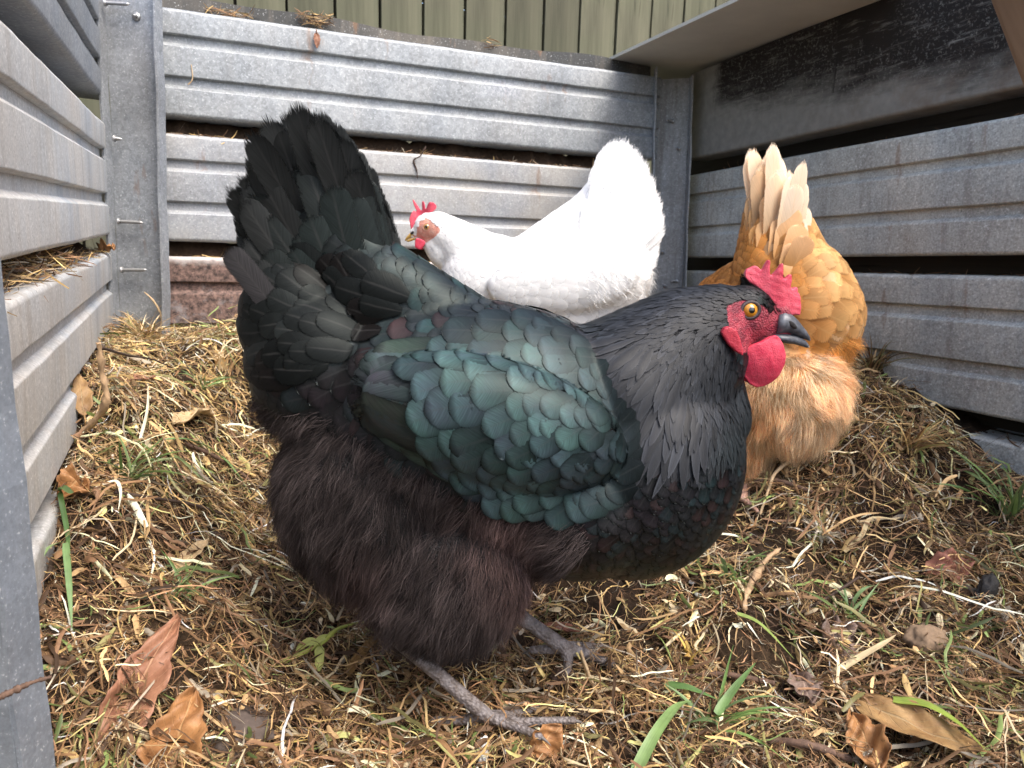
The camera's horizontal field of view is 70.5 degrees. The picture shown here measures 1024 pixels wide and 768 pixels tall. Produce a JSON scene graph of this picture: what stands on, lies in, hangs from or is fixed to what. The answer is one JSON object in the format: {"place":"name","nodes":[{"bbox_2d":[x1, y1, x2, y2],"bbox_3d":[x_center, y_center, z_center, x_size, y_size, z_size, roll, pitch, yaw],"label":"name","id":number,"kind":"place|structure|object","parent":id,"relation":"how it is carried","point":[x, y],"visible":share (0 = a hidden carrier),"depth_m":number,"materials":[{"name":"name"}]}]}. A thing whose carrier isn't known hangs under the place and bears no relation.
{"place":"outdoors","nodes":[
{"label":"outdoors","id":0,"kind":"place"},
{"bbox_2d":[38,305,1023,767],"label":"ground","id":1,"kind":"structure","parent":0,"point":[967,421],"depth_m":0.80,"materials":[{"name":"beige plant"}]},
{"bbox_2d":[0,259,55,767],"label":"gate post","id":2,"kind":"object","parent":1,"relation":"on","point":[26,737],"visible":0.98,"depth_m":0.45,"materials":[{"name":"grey metal"}]},
{"bbox_2d":[0,675,51,699],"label":"twig","id":3,"kind":"object","parent":2,"relation":"attached to","point":[16,689],"visible":1,"depth_m":0.43,"materials":[{"name":"brown plant"}]},
{"bbox_2d":[44,540,67,555],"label":"grass stalk","id":4,"kind":"object","parent":1,"relation":"on","point":[48,547],"depth_m":0.63,"materials":[{"name":"green plant"}]},
{"bbox_2d":[57,485,72,546],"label":"grass stalk","id":5,"kind":"object","parent":1,"relation":"on","point":[65,488],"depth_m":0.68,"materials":[{"name":"green plant"}]},
{"bbox_2d":[62,542,72,626],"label":"grass stalk","id":6,"kind":"object","parent":1,"relation":"on","point":[67,563],"depth_m":0.62,"materials":[{"name":"green plant"}]},
{"bbox_2d":[55,463,89,500],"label":"dead leaf","id":7,"kind":"object","parent":1,"relation":"on","point":[69,476],"visible":0.92,"depth_m":0.70,"materials":[{"name":"brown plant"}]},
{"bbox_2d":[71,374,93,424],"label":"dead leaf","id":8,"kind":"object","parent":1,"relation":"on","point":[80,388],"visible":1,"depth_m":0.82,"materials":[{"name":"brown plant"}]},
{"bbox_2d":[78,342,111,438],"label":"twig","id":9,"kind":"object","parent":1,"relation":"on","point":[105,403],"visible":0.98,"depth_m":0.77,"materials":[{"name":"brown wood"}]},
{"bbox_2d":[103,480,121,509],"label":"straw stalk","id":10,"kind":"object","parent":1,"relation":"on","point":[119,487],"visible":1,"depth_m":0.72,"materials":[{"name":"beige plant"}]},
{"bbox_2d":[96,0,170,336],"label":"corner post","id":11,"kind":"object","parent":1,"relation":"on","point":[130,62],"visible":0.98,"depth_m":1.16,"materials":[{"name":"metal"}]},
{"bbox_2d":[0,0,101,99],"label":"ribbed sheet","id":12,"kind":"object","parent":11,"relation":"attached to","point":[60,39],"visible":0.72,"depth_m":0.86,"materials":[{"name":"grey metal"}]},
{"bbox_2d":[0,21,109,259],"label":"ribbed sheet","id":13,"kind":"object","parent":11,"relation":"attached to","point":[53,182],"visible":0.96,"depth_m":0.67,"materials":[{"name":"grey metal"}]},
{"bbox_2d":[4,251,112,524],"bbox_3d":[-0.412,0.024,0.565,0.060,0.189,1.496,0,12,-24],"label":"ribbed sheet","id":14,"kind":"object","parent":11,"relation":"attached to","point":[54,341],"visible":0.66,"depth_m":0.68,"materials":[{"name":"grey metal"}]},
{"bbox_2d":[1,242,88,274],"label":"lodged soil","id":15,"kind":"structure","parent":14,"relation":"on","point":[76,248],"depth_m":1.02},
{"bbox_2d":[96,238,115,252],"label":"dead leaf","id":16,"kind":"object","parent":14,"relation":"on","point":[102,246],"visible":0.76,"depth_m":1.14,"materials":[{"name":"brown plant"}]},
{"bbox_2d":[92,613,180,767],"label":"dead leaf","id":17,"kind":"object","parent":1,"relation":"on","point":[167,633],"visible":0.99,"depth_m":0.59,"materials":[{"name":"brown plant"}]},
{"bbox_2d":[102,346,172,367],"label":"twig","id":18,"kind":"object","parent":1,"relation":"on","point":[116,352],"visible":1,"depth_m":0.82,"materials":[{"name":"brown wood"}]},
{"bbox_2d":[86,433,198,489],"bbox_3d":[-0.377,0.073,0.775,0.116,0.055,0.126,2,11,0],"label":"grass tuft","id":19,"kind":"object","parent":1,"relation":"on","point":[131,471],"visible":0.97,"depth_m":0.76,"materials":[{"name":"plant"}]},
{"bbox_2d":[106,307,178,339],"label":"straw tuft","id":20,"kind":"object","parent":1,"relation":"on","point":[152,326],"visible":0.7,"depth_m":1.15,"materials":[{"name":"beige plant"}]},
{"bbox_2d":[130,373,156,379],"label":"dead leaf","id":21,"kind":"object","parent":1,"relation":"on","point":[142,378],"visible":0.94,"depth_m":0.91,"materials":[{"name":"brown plant"}]},
{"bbox_2d":[139,386,148,437],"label":"straw stalk","id":22,"kind":"object","parent":1,"relation":"on","point":[144,421],"visible":0.99,"depth_m":0.84,"materials":[{"name":"beige plant"}]},
{"bbox_2d":[144,292,161,332],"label":"straw stalk","id":23,"kind":"object","parent":1,"relation":"on","point":[154,302],"visible":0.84,"depth_m":1.19,"materials":[{"name":"beige plant"}]},
{"bbox_2d":[136,686,207,767],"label":"dead leaf","id":24,"kind":"object","parent":1,"relation":"on","point":[184,716],"visible":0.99,"depth_m":0.57,"materials":[{"name":"brown plant"}]},
{"bbox_2d":[114,491,233,517],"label":"twig","id":25,"kind":"object","parent":1,"relation":"on","point":[171,501],"visible":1,"depth_m":0.78,"materials":[{"name":"brown plant"}]},
{"bbox_2d":[122,549,233,605],"bbox_3d":[-0.311,0.180,0.678,0.096,0.045,0.086,2,11,0],"label":"grass tuft","id":26,"kind":"object","parent":1,"relation":"on","point":[185,578],"visible":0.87,"depth_m":0.68,"materials":[{"name":"plant"}]},
{"bbox_2d":[167,538,208,581],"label":"dead leaf","id":27,"kind":"object","parent":1,"relation":"on","point":[201,544],"visible":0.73,"depth_m":0.74,"materials":[{"name":"beige plant"}]},
{"bbox_2d":[172,408,217,424],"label":"dead leaf","id":28,"kind":"object","parent":1,"relation":"on","point":[188,416],"visible":0.99,"depth_m":0.93,"materials":[{"name":"beige plant"}]},
{"bbox_2d":[164,346,234,389],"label":"grass tuft","id":29,"kind":"object","parent":1,"relation":"on","point":[213,383],"visible":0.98,"depth_m":1.05,"materials":[{"name":"beige plant"}]},
{"bbox_2d":[160,438,251,494],"bbox_3d":[-0.379,0.099,0.888,0.103,0.088,0.038,-7,14,-40],"label":"grass stalk","id":30,"kind":"object","parent":1,"relation":"on","point":[226,460],"depth_m":0.91,"materials":[{"name":"beige plant"}]},
{"bbox_2d":[188,339,242,371],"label":"straw tuft","id":31,"kind":"object","parent":1,"relation":"on","point":[219,360],"visible":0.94,"depth_m":1.10,"materials":[{"name":"beige plant"}]},
{"bbox_2d":[181,440,252,481],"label":"twig","id":32,"kind":"object","parent":1,"relation":"on","point":[206,453],"visible":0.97,"depth_m":0.90,"materials":[{"name":"brown wood"}]},
{"bbox_2d":[207,703,275,762],"bbox_3d":[-0.238,0.294,0.611,0.075,0.029,0.058,-3,11,-22],"label":"soil clod","id":33,"kind":"object","parent":1,"relation":"on","point":[246,718],"visible":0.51,"depth_m":0.61,"materials":[{"name":"grey soil"}]},
{"bbox_2d":[249,738,314,750],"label":"straw stalk","id":34,"kind":"object","parent":1,"relation":"on","point":[276,744],"visible":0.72,"depth_m":0.61,"materials":[{"name":"beige plant"}]},
{"bbox_2d":[276,622,363,670],"bbox_3d":[-0.186,0.261,0.741,0.035,0.024,0.114,8,12,29],"label":"sprout","id":35,"kind":"object","parent":1,"relation":"on","point":[322,640],"visible":0.91,"depth_m":0.72,"materials":[{"name":"green plant"}]},
{"bbox_2d":[324,731,362,741],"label":"grass stalk","id":36,"kind":"object","parent":1,"relation":"on","point":[343,734],"depth_m":0.64,"materials":[{"name":"yellow plant"}]},
{"bbox_2d":[343,632,382,675],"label":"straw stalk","id":37,"kind":"object","parent":1,"relation":"on","point":[352,669],"visible":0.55,"depth_m":0.73,"materials":[{"name":"brown plant"}]},
{"bbox_2d":[79,0,729,300],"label":"paling fence","id":38,"kind":"object","parent":1,"relation":"on","point":[607,28],"depth_m":1.86,"materials":[{"name":"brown wood"}]},
{"bbox_2d":[474,735,488,765],"bbox_3d":[-0.026,0.320,0.633,0.013,0.024,0.012,-3,11,-22],"label":"white scrap","id":39,"kind":"object","parent":1,"relation":"on","point":[482,756],"visible":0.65,"depth_m":0.63,"materials":[{"name":"white paper"}]},
{"bbox_2d":[223,103,810,745],"bbox_3d":[0.006,0.035,0.657,0.512,0.552,0.234,2,11,0],"label":"hen","id":40,"kind":"object","parent":1,"relation":"on","point":[461,471],"visible":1,"depth_m":0.59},
{"bbox_2d":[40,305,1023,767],"bbox_3d":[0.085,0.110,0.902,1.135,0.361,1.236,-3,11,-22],"label":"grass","id":41,"kind":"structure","parent":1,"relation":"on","point":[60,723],"depth_m":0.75,"materials":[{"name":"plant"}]},
{"bbox_2d":[405,136,664,323],"bbox_3d":[0.035,-0.169,1.137,0.407,0.448,0.223,2,11,0],"label":"hen","id":42,"kind":"object","parent":1,"relation":"on","point":[587,252],"visible":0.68,"depth_m":1.08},
{"bbox_2d":[529,723,563,759],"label":"dead leaf","id":43,"kind":"object","parent":1,"relation":"on","point":[552,733],"visible":0.89,"depth_m":0.63,"materials":[{"name":"brown plant"}]},
{"bbox_2d":[549,667,576,689],"bbox_3d":[0.051,0.294,0.725,0.031,0.022,0.024,-3,11,-23],"label":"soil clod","id":44,"kind":"object","parent":1,"relation":"on","point":[552,676],"visible":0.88,"depth_m":0.72,"materials":[{"name":"brown soil"}]},
{"bbox_2d":[544,621,582,632],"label":"dead leaf","id":45,"kind":"object","parent":1,"relation":"on","point":[561,626],"visible":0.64,"depth_m":0.82,"materials":[{"name":"brown plant"}]},
{"bbox_2d":[576,642,605,707],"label":"straw stalk","id":46,"kind":"object","parent":1,"relation":"on","point":[587,668],"visible":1,"depth_m":0.71,"materials":[{"name":"brown plant"}]},
{"bbox_2d":[567,709,622,715],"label":"straw stalk","id":47,"kind":"object","parent":1,"relation":"on","point":[596,710],"visible":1,"depth_m":0.66,"materials":[{"name":"beige plant"}]},
{"bbox_2d":[631,701,690,767],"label":"grass blade","id":48,"kind":"object","parent":1,"relation":"on","point":[646,749],"depth_m":0.63,"materials":[{"name":"green plant"}]},
{"bbox_2d":[648,67,693,296],"bbox_3d":[0.346,-0.348,1.595,0.105,0.650,0.030,2,11,0],"label":"corner post","id":49,"kind":"object","parent":1,"relation":"on","point":[673,134],"visible":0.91,"depth_m":1.58,"materials":[{"name":"metal"}]},
{"bbox_2d":[169,256,440,331],"bbox_3d":[-0.166,-0.153,1.468,0.985,0.188,0.059,-3,12,-23],"label":"ribbed sheet","id":50,"kind":"object","parent":49,"relation":"attached to","point":[202,289],"visible":0.06,"depth_m":1.27,"materials":[{"name":"reddish brown granite"}]},
{"bbox_2d":[166,133,655,248],"bbox_3d":[-0.154,-0.356,1.432,0.985,0.179,0.059,-3,11,-23],"label":"ribbed sheet","id":51,"kind":"object","parent":49,"relation":"attached to","point":[510,199],"visible":0.39,"depth_m":1.39,"materials":[{"name":"grey metal"}]},
{"bbox_2d":[166,120,595,261],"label":"lodged soil","id":52,"kind":"structure","parent":51,"relation":"on","point":[191,249],"depth_m":1.39,"materials":[{"name":"brown soil"}]},
{"bbox_2d":[413,146,425,178],"bbox_3d":[-0.175,-0.420,1.373,0.025,0.061,0.007,2,11,0],"label":"root","id":53,"kind":"object","parent":51,"relation":"hanging from","point":[414,159],"visible":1,"depth_m":1.37,"materials":[{"name":"brown plant"}]},
{"bbox_2d":[162,7,661,160],"bbox_3d":[-0.147,-0.554,1.395,0.985,0.170,0.060,-3,12,-23],"label":"ribbed sheet","id":54,"kind":"object","parent":49,"relation":"attached to","point":[248,73],"visible":0.89,"depth_m":1.34,"materials":[{"name":"grey metal"}]},
{"bbox_2d":[203,4,255,18],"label":"dead grass clump","id":55,"kind":"object","parent":54,"relation":"on","point":[231,14],"visible":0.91,"depth_m":1.22,"materials":[{"name":"plant"}]},
{"bbox_2d":[295,8,335,28],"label":"dead grass clump","id":56,"kind":"object","parent":54,"relation":"on","point":[322,22],"visible":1,"depth_m":1.28,"materials":[{"name":"plant"}]},
{"bbox_2d":[313,29,320,47],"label":"dead leaf","id":57,"kind":"object","parent":54,"relation":"attached to","point":[316,38],"visible":1,"depth_m":1.26,"materials":[{"name":"brown plant"}]},
{"bbox_2d":[162,0,650,75],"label":"steel capping","id":58,"kind":"object","parent":54,"relation":"on","point":[355,28],"visible":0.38,"depth_m":1.36,"materials":[{"name":"grey metal"}]},
{"bbox_2d":[481,36,501,48],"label":"dead grass clump","id":59,"kind":"object","parent":54,"relation":"on","point":[491,43],"visible":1,"depth_m":1.41,"materials":[{"name":"plant"}]},
{"bbox_2d":[682,270,1023,422],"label":"ribbed sheet","id":60,"kind":"object","parent":49,"relation":"attached to","point":[962,335],"visible":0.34,"depth_m":1.06,"materials":[{"name":"grey metal"}]},
{"bbox_2d":[1,112,1023,447],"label":"ledge litter","id":61,"kind":"object","parent":60,"relation":"on","point":[29,268],"visible":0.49,"depth_m":0.73,"materials":[{"name":"plant"}]},
{"bbox_2d":[687,114,1023,257],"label":"ribbed sheet","id":62,"kind":"object","parent":49,"relation":"attached to","point":[956,191],"visible":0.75,"depth_m":1.11,"materials":[{"name":"grey metal"}]},
{"bbox_2d":[675,627,705,665],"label":"straw tuft","id":63,"kind":"object","parent":1,"relation":"on","point":[688,651],"visible":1,"depth_m":0.77,"materials":[{"name":"yellow plant"}]},
{"bbox_2d":[666,681,715,698],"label":"grass stalk","id":64,"kind":"object","parent":1,"relation":"on","point":[677,685],"depth_m":0.69,"materials":[{"name":"green plant"}]},
{"bbox_2d":[644,648,796,765],"bbox_3d":[0.189,0.298,0.674,0.141,0.049,0.142,2,11,0],"label":"grass tuft","id":65,"kind":"object","parent":1,"relation":"on","point":[702,718],"visible":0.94,"depth_m":0.66,"materials":[{"name":"green plant"}]},
{"bbox_2d":[680,550,779,591],"bbox_3d":[0.260,0.214,0.861,0.105,0.039,0.083,11,14,42],"label":"grass tuft","id":66,"kind":"object","parent":1,"relation":"on","point":[724,565],"visible":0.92,"depth_m":0.85,"materials":[{"name":"plant"}]},
{"bbox_2d":[690,671,774,685],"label":"twig","id":67,"kind":"object","parent":1,"relation":"on","point":[733,675],"visible":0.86,"depth_m":0.73,"materials":[{"name":"brown plant"}]},
{"bbox_2d":[714,663,754,714],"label":"grass stalk","id":68,"kind":"object","parent":1,"relation":"on","point":[725,699],"depth_m":0.69,"materials":[{"name":"green plant"}]},
{"bbox_2d":[742,547,780,611],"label":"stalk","id":69,"kind":"object","parent":1,"relation":"on","point":[756,576],"visible":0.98,"depth_m":0.84,"materials":[{"name":"beige plant"}]},
{"bbox_2d":[737,612,790,654],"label":"grass stalk","id":70,"kind":"object","parent":1,"relation":"on","point":[756,621],"depth_m":0.77,"materials":[{"name":"plant"}]},
{"bbox_2d":[759,461,789,514],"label":"straw stalk","id":71,"kind":"object","parent":1,"relation":"on","point":[779,468],"visible":0.69,"depth_m":0.99,"materials":[{"name":"beige plant"}]},
{"bbox_2d":[753,478,812,492],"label":"straw stalk","id":72,"kind":"object","parent":1,"relation":"on","point":[788,483],"visible":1,"depth_m":0.99,"materials":[{"name":"brown plant"}]},
{"bbox_2d":[699,144,870,517],"bbox_3d":[0.383,-0.063,1.118,0.241,0.582,0.414,2,11,0],"label":"hen","id":73,"kind":"object","parent":1,"relation":"on","point":[802,405],"visible":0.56,"depth_m":0.97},
{"bbox_2d":[787,668,823,704],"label":"dead leaf","id":74,"kind":"object","parent":1,"relation":"on","point":[801,683],"visible":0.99,"depth_m":0.70,"materials":[{"name":"brown plant"}]},
{"bbox_2d":[766,737,858,763],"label":"twig","id":75,"kind":"object","parent":1,"relation":"on","point":[801,743],"visible":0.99,"depth_m":0.62,"materials":[{"name":"brown plant"}]},
{"bbox_2d":[791,502,852,543],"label":"straw tuft","id":76,"kind":"object","parent":1,"relation":"on","point":[826,535],"visible":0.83,"depth_m":0.92,"materials":[{"name":"beige plant"}]},
{"bbox_2d":[801,576,859,612],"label":"twig","id":77,"kind":"object","parent":1,"relation":"on","point":[841,588],"visible":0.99,"depth_m":0.81,"materials":[{"name":"brown plant"}]},
{"bbox_2d":[796,575,878,624],"bbox_3d":[0.364,0.233,0.810,0.080,0.037,0.092,8,12,30],"label":"grass tuft","id":78,"kind":"object","parent":1,"relation":"on","point":[864,599],"visible":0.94,"depth_m":0.80,"materials":[{"name":"plant"}]},
{"bbox_2d":[820,610,861,673],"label":"dead leaf","id":79,"kind":"object","parent":1,"relation":"on","point":[826,626],"visible":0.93,"depth_m":0.75,"materials":[{"name":"brown plant"}]},
{"bbox_2d":[683,97,1023,436],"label":"backing boards","id":80,"kind":"object","parent":1,"relation":"on","point":[995,265],"depth_m":1.17,"materials":[{"name":"black wood"}]},
{"bbox_2d":[690,0,1023,160],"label":"ribbed sheet","id":81,"kind":"object","parent":80,"relation":"attached to","point":[879,63],"visible":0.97,"depth_m":1.18,"materials":[{"name":"grey metal"}]},
{"bbox_2d":[609,0,878,78],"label":"cover sheet","id":82,"kind":"object","parent":81,"relation":"on","point":[730,29],"visible":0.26,"depth_m":1.32,"materials":[{"name":"grey metal"}]},
{"bbox_2d":[991,0,1023,84],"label":"timber prop","id":83,"kind":"object","parent":81,"relation":"on","point":[1010,14],"depth_m":0.57,"materials":[{"name":"brown wood"}]},
{"bbox_2d":[969,430,1023,475],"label":"ribbed sheet","id":84,"kind":"object","parent":80,"relation":"attached to","point":[1004,449],"visible":0.01,"depth_m":1.00,"materials":[{"name":"grey metal"}]},
{"bbox_2d":[831,635,895,674],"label":"straw stalk","id":85,"kind":"object","parent":1,"relation":"on","point":[861,656],"visible":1,"depth_m":0.71,"materials":[{"name":"beige plant"}]},
{"bbox_2d":[845,708,891,767],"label":"dead leaf","id":86,"kind":"object","parent":1,"relation":"on","point":[868,732],"visible":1,"depth_m":0.63,"materials":[{"name":"brown plant"}]},
{"bbox_2d":[844,516,904,552],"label":"straw stalk","id":87,"kind":"object","parent":1,"relation":"on","point":[865,526],"visible":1,"depth_m":0.90,"materials":[{"name":"beige plant"}]},
{"bbox_2d":[854,333,924,370],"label":"straw tuft","id":88,"kind":"object","parent":1,"relation":"on","point":[878,362],"visible":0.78,"depth_m":1.16,"materials":[{"name":"beige plant"}]},
{"bbox_2d":[822,685,1009,767],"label":"dead leaf","id":89,"kind":"object","parent":1,"relation":"on","point":[922,723],"visible":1,"depth_m":0.63,"materials":[{"name":"brown plant"}]},
{"bbox_2d":[893,696,983,747],"bbox_3d":[0.368,0.288,0.619,0.021,0.009,0.086,-3,12,-25],"label":"grass stalk","id":90,"kind":"object","parent":89,"relation":"on","point":[905,700],"depth_m":0.64,"materials":[{"name":"green plant"}]},
{"bbox_2d":[902,622,948,655],"bbox_3d":[0.418,0.259,0.731,0.038,0.034,0.037,-6,13,-36],"label":"soil clod","id":91,"kind":"object","parent":1,"relation":"on","point":[914,634],"visible":0.91,"depth_m":0.72,"materials":[{"name":"brown soil"}]},
{"bbox_2d":[877,409,983,453],"bbox_3d":[0.554,0.064,0.970,0.126,0.064,0.121,2,11,0],"label":"straw tuft","id":92,"kind":"object","parent":1,"relation":"on","point":[919,440],"visible":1,"depth_m":0.97,"materials":[{"name":"brown plant"}]},
{"bbox_2d":[916,547,975,580],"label":"dead leaf","id":93,"kind":"object","parent":1,"relation":"on","point":[937,555],"visible":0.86,"depth_m":0.83,"materials":[{"name":"brown plant"}]},
{"bbox_2d":[943,619,978,645],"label":"grass tuft","id":94,"kind":"object","parent":1,"relation":"on","point":[958,636],"visible":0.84,"depth_m":0.74,"materials":[{"name":"plant"}]},
{"bbox_2d":[921,426,1023,523],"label":"grass tuft","id":95,"kind":"object","parent":1,"relation":"on","point":[1017,502],"visible":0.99,"depth_m":0.91,"materials":[{"name":"green plant"}]},
{"bbox_2d":[974,573,999,605],"bbox_3d":[0.517,0.224,0.790,0.020,0.039,0.020,21,2,-25],"label":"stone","id":96,"kind":"object","parent":1,"relation":"on","point":[990,582],"visible":0.92,"depth_m":0.78,"materials":[{"name":"grey stone"}]},
{"bbox_2d":[985,594,1023,617],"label":"straw tuft","id":97,"kind":"object","parent":1,"relation":"on","point":[1000,602],"visible":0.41,"depth_m":0.78,"materials":[{"name":"beige plant"}]},
{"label":"backing boards","id":98,"kind":"object","parent":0,"visible":0},
{"bbox_2d":[30,486,58,601],"bbox_3d":[-0.426,0.237,0.606,0.060,0.203,1.496,0,12,-24],"label":"ribbed sheet","id":99,"kind":"object","parent":98,"relation":"attached to","point":[43,526],"visible":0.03,"depth_m":0.64,"materials":[{"name":"grey metal"}]}
]}

